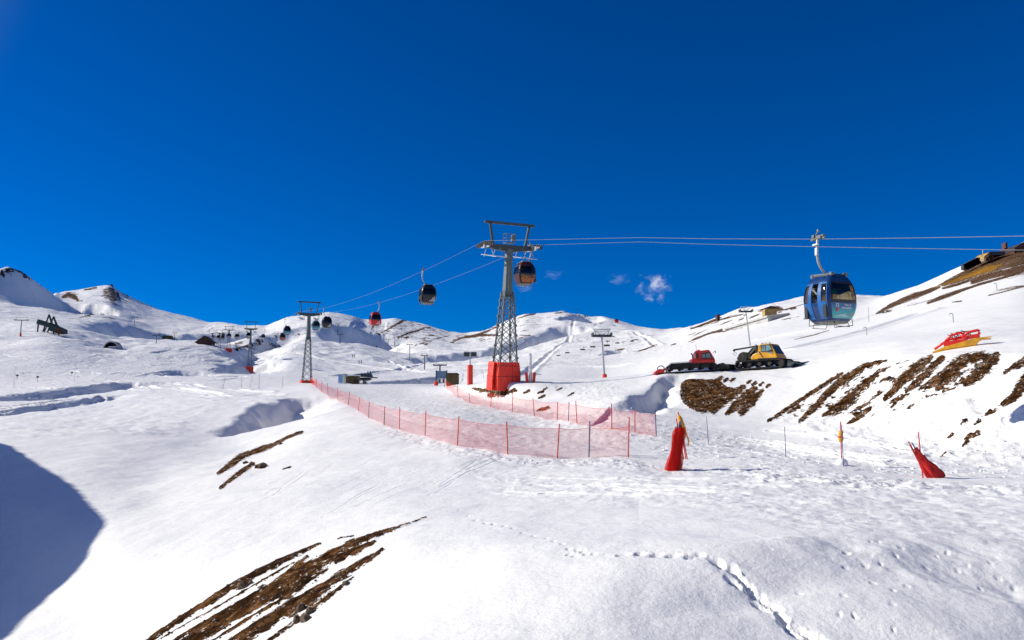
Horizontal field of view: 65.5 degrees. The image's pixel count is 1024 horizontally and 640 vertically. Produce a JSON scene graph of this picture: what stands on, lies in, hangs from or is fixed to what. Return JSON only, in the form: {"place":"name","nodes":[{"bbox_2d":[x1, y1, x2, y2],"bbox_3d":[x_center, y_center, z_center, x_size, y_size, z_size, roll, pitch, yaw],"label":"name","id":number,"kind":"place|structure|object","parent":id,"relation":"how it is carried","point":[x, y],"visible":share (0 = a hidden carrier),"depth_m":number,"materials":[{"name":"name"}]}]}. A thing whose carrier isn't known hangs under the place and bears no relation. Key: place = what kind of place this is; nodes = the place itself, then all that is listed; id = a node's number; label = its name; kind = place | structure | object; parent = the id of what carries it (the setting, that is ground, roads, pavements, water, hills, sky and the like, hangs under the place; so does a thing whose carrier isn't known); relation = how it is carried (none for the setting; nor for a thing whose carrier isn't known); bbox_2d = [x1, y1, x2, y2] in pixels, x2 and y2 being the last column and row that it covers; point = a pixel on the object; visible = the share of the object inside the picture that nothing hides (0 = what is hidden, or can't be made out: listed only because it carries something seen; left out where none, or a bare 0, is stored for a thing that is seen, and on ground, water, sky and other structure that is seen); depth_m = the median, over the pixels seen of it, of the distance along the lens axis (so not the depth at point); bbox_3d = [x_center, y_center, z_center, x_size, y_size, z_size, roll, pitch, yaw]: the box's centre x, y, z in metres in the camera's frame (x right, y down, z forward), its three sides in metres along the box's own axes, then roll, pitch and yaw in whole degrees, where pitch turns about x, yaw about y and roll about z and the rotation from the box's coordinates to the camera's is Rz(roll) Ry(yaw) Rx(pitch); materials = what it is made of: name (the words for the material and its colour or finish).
{"place":"outdoors","nodes":[
{"label":"outdoors","id":0,"kind":"place"},
{"bbox_2d":[155,520,416,639],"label":"bare ground","id":1,"kind":"structure","parent":0,"point":[268,616],"depth_m":16.73,"materials":[{"name":"brown soil"}]},
{"bbox_2d":[0,242,1023,639],"bbox_3d":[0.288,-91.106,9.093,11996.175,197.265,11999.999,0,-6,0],"label":"snow terrain","id":2,"kind":"structure","parent":0,"point":[140,498],"depth_m":32.10,"materials":[{"name":"snow"},{"name":"white snow"},{"name":"rock"}]},
{"bbox_2d":[14,317,28,336],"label":"chairlift tower","id":3,"kind":"structure","parent":2,"relation":"on","point":[20,335],"depth_m":347.88,"materials":[{"name":"metal"}]},
{"bbox_2d":[36,314,67,334],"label":"drive station","id":4,"kind":"object","parent":2,"relation":"on","point":[56,328],"visible":0.88,"depth_m":372.30,"materials":[{"name":"green paint"}]},
{"bbox_2d":[103,341,122,348],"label":"tunnel portal","id":5,"kind":"object","parent":2,"relation":"on","point":[112,344],"visible":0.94,"depth_m":335.68,"materials":[{"name":"black paint"}]},
{"bbox_2d":[162,336,172,339],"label":"shed","id":6,"kind":"structure","parent":2,"relation":"on","point":[168,337],"depth_m":662.11,"materials":[{"name":"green wood"}]},
{"bbox_2d":[195,336,217,344],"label":"mountain hut","id":7,"kind":"object","parent":2,"relation":"on","point":[205,340],"visible":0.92,"depth_m":419.51,"materials":[{"name":"black paint"}]},
{"bbox_2d":[224,326,233,352],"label":"gondola lift tower","id":8,"kind":"structure","parent":2,"relation":"on","point":[229,349],"depth_m":416.89,"materials":[{"name":"metal"}]},
{"bbox_2d":[278,242,999,329],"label":"haul rope","id":9,"kind":"object","parent":8,"relation":"attached to","point":[754,245],"visible":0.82,"depth_m":46.19,"materials":[{"name":"metal"}]},
{"bbox_2d":[279,333,285,340],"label":"gondola cabin","id":10,"kind":"object","parent":9,"relation":"hanging from","point":[282,336],"visible":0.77,"depth_m":244.53,"materials":[{"name":"black paint"}]},
{"bbox_2d":[311,312,319,330],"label":"gondola cabin","id":11,"kind":"object","parent":9,"relation":"hanging from","point":[315,325],"visible":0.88,"depth_m":180.99,"materials":[{"name":"black paint"}]},
{"bbox_2d":[369,301,380,326],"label":"gondola cabin","id":12,"kind":"object","parent":9,"relation":"hanging from","point":[374,318],"visible":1,"depth_m":129.34,"materials":[{"name":"metal"}]},
{"bbox_2d":[372,315,380,318],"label":"window","id":13,"kind":"structure","parent":12,"relation":"in","point":[373,316],"depth_m":129.25,"materials":[{"name":"glass"}]},
{"bbox_2d":[514,242,535,287],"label":"gondola cabin","id":14,"kind":"object","parent":9,"relation":"hanging from","point":[524,273],"visible":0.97,"depth_m":75.50,"materials":[{"name":"metal"}]},
{"bbox_2d":[514,266,519,273],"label":"window","id":15,"kind":"structure","parent":14,"relation":"in","point":[516,270],"depth_m":75.72,"materials":[{"name":"clear glass"}]},
{"bbox_2d":[521,266,534,273],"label":"window","id":16,"kind":"structure","parent":14,"relation":"in","point":[525,269],"depth_m":75.41,"materials":[{"name":"glass"}]},
{"bbox_2d":[521,265,534,274],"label":"window frame","id":17,"kind":"structure","parent":14,"relation":"in","point":[521,265],"depth_m":75.39,"materials":[{"name":"black paint"}]},
{"bbox_2d":[237,580,248,589],"bbox_3d":[-6.156,6.079,18.237,0.302,0.226,0.214,0,-6,0],"label":"stone","id":18,"kind":"object","parent":2,"relation":"on","point":[242,584],"visible":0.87,"depth_m":18.17,"materials":[{"name":"stone"}]},
{"bbox_2d":[244,321,257,372],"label":"gondola lift tower","id":19,"kind":"structure","parent":2,"relation":"on","point":[249,369],"depth_m":343.90,"materials":[{"name":"metal"}]},
{"bbox_2d":[259,462,267,467],"bbox_3d":[-13.528,7.913,43.279,0.498,0.365,0.346,0,-6,-1],"label":"stone","id":20,"kind":"object","parent":2,"relation":"on","point":[262,465],"visible":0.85,"depth_m":43.15,"materials":[{"name":"stone"}]},
{"bbox_2d":[293,615,299,623],"bbox_3d":[-3.903,5.439,14.444,0.128,0.177,0.154,1,-6,-12],"label":"stone","id":21,"kind":"object","parent":2,"relation":"on","point":[296,619],"visible":0.89,"depth_m":14.39,"materials":[{"name":"grey stone"}]},
{"bbox_2d":[296,603,304,611],"bbox_3d":[-3.977,5.435,15.039,0.192,0.157,0.184,-3,-7,29],"label":"stone","id":22,"kind":"object","parent":2,"relation":"on","point":[300,607],"visible":0.99,"depth_m":14.98,"materials":[{"name":"grey stone"}]},
{"bbox_2d":[300,613,310,622],"bbox_3d":[-3.706,5.368,14.319,0.202,0.191,0.284,3,-7,-30],"label":"stone","id":23,"kind":"object","parent":2,"relation":"on","point":[305,617],"visible":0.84,"depth_m":14.25,"materials":[{"name":"grey stone"}]},
{"bbox_2d":[296,301,321,382],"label":"gondola lift tower","id":24,"kind":"structure","parent":2,"relation":"on","point":[308,329],"depth_m":178.10,"materials":[{"name":"metal"}]},
{"bbox_2d":[306,607,313,614],"bbox_3d":[-3.706,5.343,14.617,0.152,0.161,0.138,2,-6,-20],"label":"stone","id":25,"kind":"object","parent":2,"relation":"on","point":[309,610],"visible":0.9,"depth_m":14.57,"materials":[{"name":"grey stone"}]},
{"bbox_2d":[338,374,342,382],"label":"wind screen","id":26,"kind":"object","parent":2,"relation":"on","point":[340,378],"visible":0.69,"depth_m":204.06,"materials":[{"name":"blue glass"}]},
{"bbox_2d":[343,374,359,383],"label":"ticket hut","id":27,"kind":"object","parent":2,"relation":"on","point":[352,379],"visible":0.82,"depth_m":205.90,"materials":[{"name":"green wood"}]},
{"bbox_2d":[355,371,377,383],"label":"lift station","id":28,"kind":"object","parent":2,"relation":"on","point":[365,377],"visible":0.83,"depth_m":213.75,"materials":[{"name":"metal"}]},
{"bbox_2d":[434,370,446,385],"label":"sign board","id":29,"kind":"object","parent":2,"relation":"on","point":[440,375],"visible":0.73,"depth_m":167.50,"materials":[{"name":"blue metal"}]},
{"bbox_2d":[446,373,458,385],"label":"wooden hut","id":30,"kind":"object","parent":2,"relation":"on","point":[452,378],"visible":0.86,"depth_m":112.50,"materials":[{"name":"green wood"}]},
{"bbox_2d":[463,352,476,384],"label":"padded sign pole","id":31,"kind":"object","parent":2,"relation":"on","point":[469,369],"visible":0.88,"depth_m":94.42,"materials":[{"name":"fabric"}]},
{"bbox_2d":[311,378,629,458],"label":"safety net fence","id":32,"kind":"object","parent":2,"relation":"on","point":[597,453],"visible":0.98,"depth_m":36.19,"materials":[{"name":"plastic"}]},
{"bbox_2d":[477,220,541,391],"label":"gondola lift tower","id":33,"kind":"structure","parent":2,"relation":"on","point":[501,376],"depth_m":74.35,"materials":[{"name":"metal"}]},
{"bbox_2d":[525,353,540,382],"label":"padded post","id":34,"kind":"object","parent":2,"relation":"on","point":[531,380],"visible":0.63,"depth_m":73.22,"materials":[{"name":"grey metal"}]},
{"bbox_2d":[444,375,656,435],"bbox_3d":[-2.414,6.962,75.920,3.395,5.437,69.450,1,-6,-14],"label":"safety net fence","id":35,"kind":"object","parent":2,"relation":"on","point":[512,404],"visible":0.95,"depth_m":53.56,"materials":[{"name":"plastic"}]},
{"bbox_2d":[591,329,612,377],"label":"chairlift tower","id":36,"kind":"structure","parent":2,"relation":"on","point":[604,375],"depth_m":89.48,"materials":[{"name":"metal"}]},
{"bbox_2d":[664,420,689,470],"bbox_3d":[5.795,4.421,27.789,0.978,1.880,0.530,0,-6,0],"label":"net bundle","id":37,"kind":"object","parent":2,"relation":"on","point":[674,462],"visible":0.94,"depth_m":27.66,"materials":[{"name":"red fabric"}]},
{"bbox_2d":[676,412,689,459],"bbox_3d":[7.089,4.859,32.982,0.540,2.104,0.260,1,-6,-6],"label":"pole stack","id":38,"kind":"object","parent":2,"relation":"on","point":[683,425],"visible":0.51,"depth_m":32.98,"materials":[{"name":"yellow plastic"}]},
{"bbox_2d":[652,344,724,374],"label":"snow groomer","id":39,"kind":"object","parent":2,"relation":"on","point":[702,359],"visible":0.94,"depth_m":69.48,"materials":[{"name":"metal"}]},
{"bbox_2d":[404,382,1023,484],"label":"snow clods","id":40,"kind":"object","parent":2,"relation":"on","point":[1003,457],"visible":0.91,"depth_m":35.27,"materials":[{"name":"white snow"}]},
{"bbox_2d":[715,314,721,320],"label":"lookout tower","id":41,"kind":"structure","parent":2,"relation":"on","point":[717,317],"depth_m":318.54,"materials":[{"name":"metal"}]},
{"bbox_2d":[738,306,752,345],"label":"chairlift tower","id":42,"kind":"structure","parent":2,"relation":"on","point":[745,311],"depth_m":126.60,"materials":[{"name":"metal"}]},
{"bbox_2d":[724,313,789,330],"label":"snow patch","id":43,"kind":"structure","parent":2,"relation":"on","point":[764,319],"depth_m":223.62,"materials":[{"name":"white snow"}]},
{"bbox_2d":[717,342,806,369],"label":"winch snow groomer","id":44,"kind":"object","parent":2,"relation":"on","point":[768,354],"visible":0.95,"depth_m":66.84,"materials":[{"name":"metal"}]},
{"bbox_2d":[761,306,777,316],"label":"wooden cabin","id":45,"kind":"object","parent":2,"relation":"on","point":[770,310],"visible":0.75,"depth_m":227.82,"materials":[{"name":"beige wood"}]},
{"bbox_2d":[836,422,847,465],"bbox_3d":[12.451,4.758,30.110,0.442,1.824,0.438,0,-6,0],"label":"padded pole","id":46,"kind":"object","parent":2,"relation":"on","point":[839,461],"visible":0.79,"depth_m":30.07,"materials":[{"name":"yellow plastic"}]},
{"bbox_2d":[841,425,843,466],"bbox_3d":[11.949,4.645,28.782,0.058,1.677,0.030,0,-6,0],"label":"marker pole","id":47,"kind":"object","parent":2,"relation":"on","point":[842,446],"visible":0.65,"depth_m":28.77,"materials":[{"name":"red plastic"}]},
{"bbox_2d":[682,353,1023,422],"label":"gravel","id":48,"kind":"structure","parent":2,"relation":"on","point":[956,383],"depth_m":45.02,"materials":[{"name":"brown gravel"}]},
{"bbox_2d":[908,404,945,477],"bbox_3d":[13.475,3.977,25.928,1.142,2.535,0.342,0,-6,0],"label":"flag bundle","id":49,"kind":"object","parent":2,"relation":"on","point":[929,469],"visible":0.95,"depth_m":25.80,"materials":[{"name":"red fabric"}]},
{"bbox_2d":[932,329,991,353],"bbox_3d":[26.787,1.209,47.527,3.275,1.143,0.952,-13,-11,28],"label":"snow plough","id":50,"kind":"object","parent":2,"relation":"on","point":[963,341],"visible":0.98,"depth_m":47.17,"materials":[{"name":"yellow paint"}]},
{"bbox_2d":[961,250,1004,270],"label":"ridge station","id":51,"kind":"object","parent":2,"relation":"on","point":[978,259],"visible":0.96,"depth_m":168.92,"materials":[{"name":"black paint"}]},
{"bbox_2d":[1004,242,1023,253],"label":"ridge hotel","id":52,"kind":"structure","parent":2,"relation":"on","point":[1017,248],"depth_m":167.99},
{"bbox_2d":[1001,242,1007,250],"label":"chimney stack","id":53,"kind":"object","parent":52,"relation":"on","point":[1004,246],"visible":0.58,"depth_m":173.90,"materials":[{"name":"brown brick"}]},
{"bbox_2d":[0,0,1023,332],"label":"sky","id":54,"kind":"structure","parent":0,"point":[237,162],"materials":[{"name":"blue"}]},
{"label":"gondola lift tower","id":55,"kind":"object","parent":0,"visible":0},
{"bbox_2d":[259,236,1014,329],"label":"haul rope","id":56,"kind":"object","parent":55,"relation":"attached to","point":[706,238],"visible":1,"depth_m":43.27,"materials":[{"name":"metal"}]},
{"bbox_2d":[283,319,290,334],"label":"gondola cabin","id":57,"kind":"object","parent":56,"relation":"hanging from","point":[286,330],"visible":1,"depth_m":199.47,"materials":[{"name":"black paint"}]},
{"bbox_2d":[321,307,331,328],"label":"gondola cabin","id":58,"kind":"object","parent":56,"relation":"hanging from","point":[326,322],"visible":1,"depth_m":147.31,"materials":[{"name":"black paint"}]},
{"bbox_2d":[419,267,436,305],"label":"gondola cabin","id":59,"kind":"object","parent":56,"relation":"hanging from","point":[427,294],"visible":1,"depth_m":90.65,"materials":[{"name":"metal"}]},
{"bbox_2d":[424,288,434,294],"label":"window","id":60,"kind":"structure","parent":59,"relation":"in","point":[426,290],"depth_m":90.59,"materials":[{"name":"glass"}]},
{"bbox_2d":[423,287,435,295],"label":"window frame","id":61,"kind":"structure","parent":59,"relation":"in","point":[424,287],"depth_m":90.54,"materials":[{"name":"black paint"}]},
{"bbox_2d":[803,229,856,328],"bbox_3d":[14.233,-1.844,35.771,1.853,4.412,1.749,2,-6,-23],"label":"gondola cabin","id":62,"kind":"object","parent":56,"relation":"hanging from","point":[819,310],"visible":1,"depth_m":35.29,"materials":[{"name":"metal"}]},
{"bbox_2d":[803,283,816,319],"bbox_3d":[13.370,-0.805,35.771,0.304,1.621,0.526,2,-6,-17],"label":"door","id":63,"kind":"structure","parent":62,"relation":"in","point":[809,306],"depth_m":35.63,"materials":[{"name":"blue metal"}]},
{"bbox_2d":[805,287,823,302],"bbox_3d":[13.938,-1.070,36.421,1.432,0.849,0.147,2,-6,-23],"label":"window","id":64,"kind":"structure","parent":62,"relation":"in","point":[814,291],"depth_m":36.41,"materials":[{"name":"clear glass"}]},
{"bbox_2d":[817,281,829,318],"bbox_3d":[13.710,-0.883,34.989,0.304,1.621,0.526,3,-7,-29],"label":"door","id":65,"kind":"structure","parent":62,"relation":"in","point":[820,303],"depth_m":35.03,"materials":[{"name":"blue metal"}]},
{"bbox_2d":[831,281,855,302],"bbox_3d":[14.549,-1.220,35.018,1.480,0.946,0.187,2,-6,-23],"label":"window frame","id":66,"kind":"structure","parent":62,"relation":"in","point":[832,300],"depth_m":34.95,"materials":[{"name":"black paint"}]},
{"bbox_2d":[836,285,854,299],"bbox_3d":[14.982,-1.109,36.033,0.190,0.849,1.349,2,-6,-23],"label":"window","id":67,"kind":"structure","parent":62,"relation":"in","point":[847,292],"depth_m":35.92,"materials":[{"name":"clear glass"}]}
]}

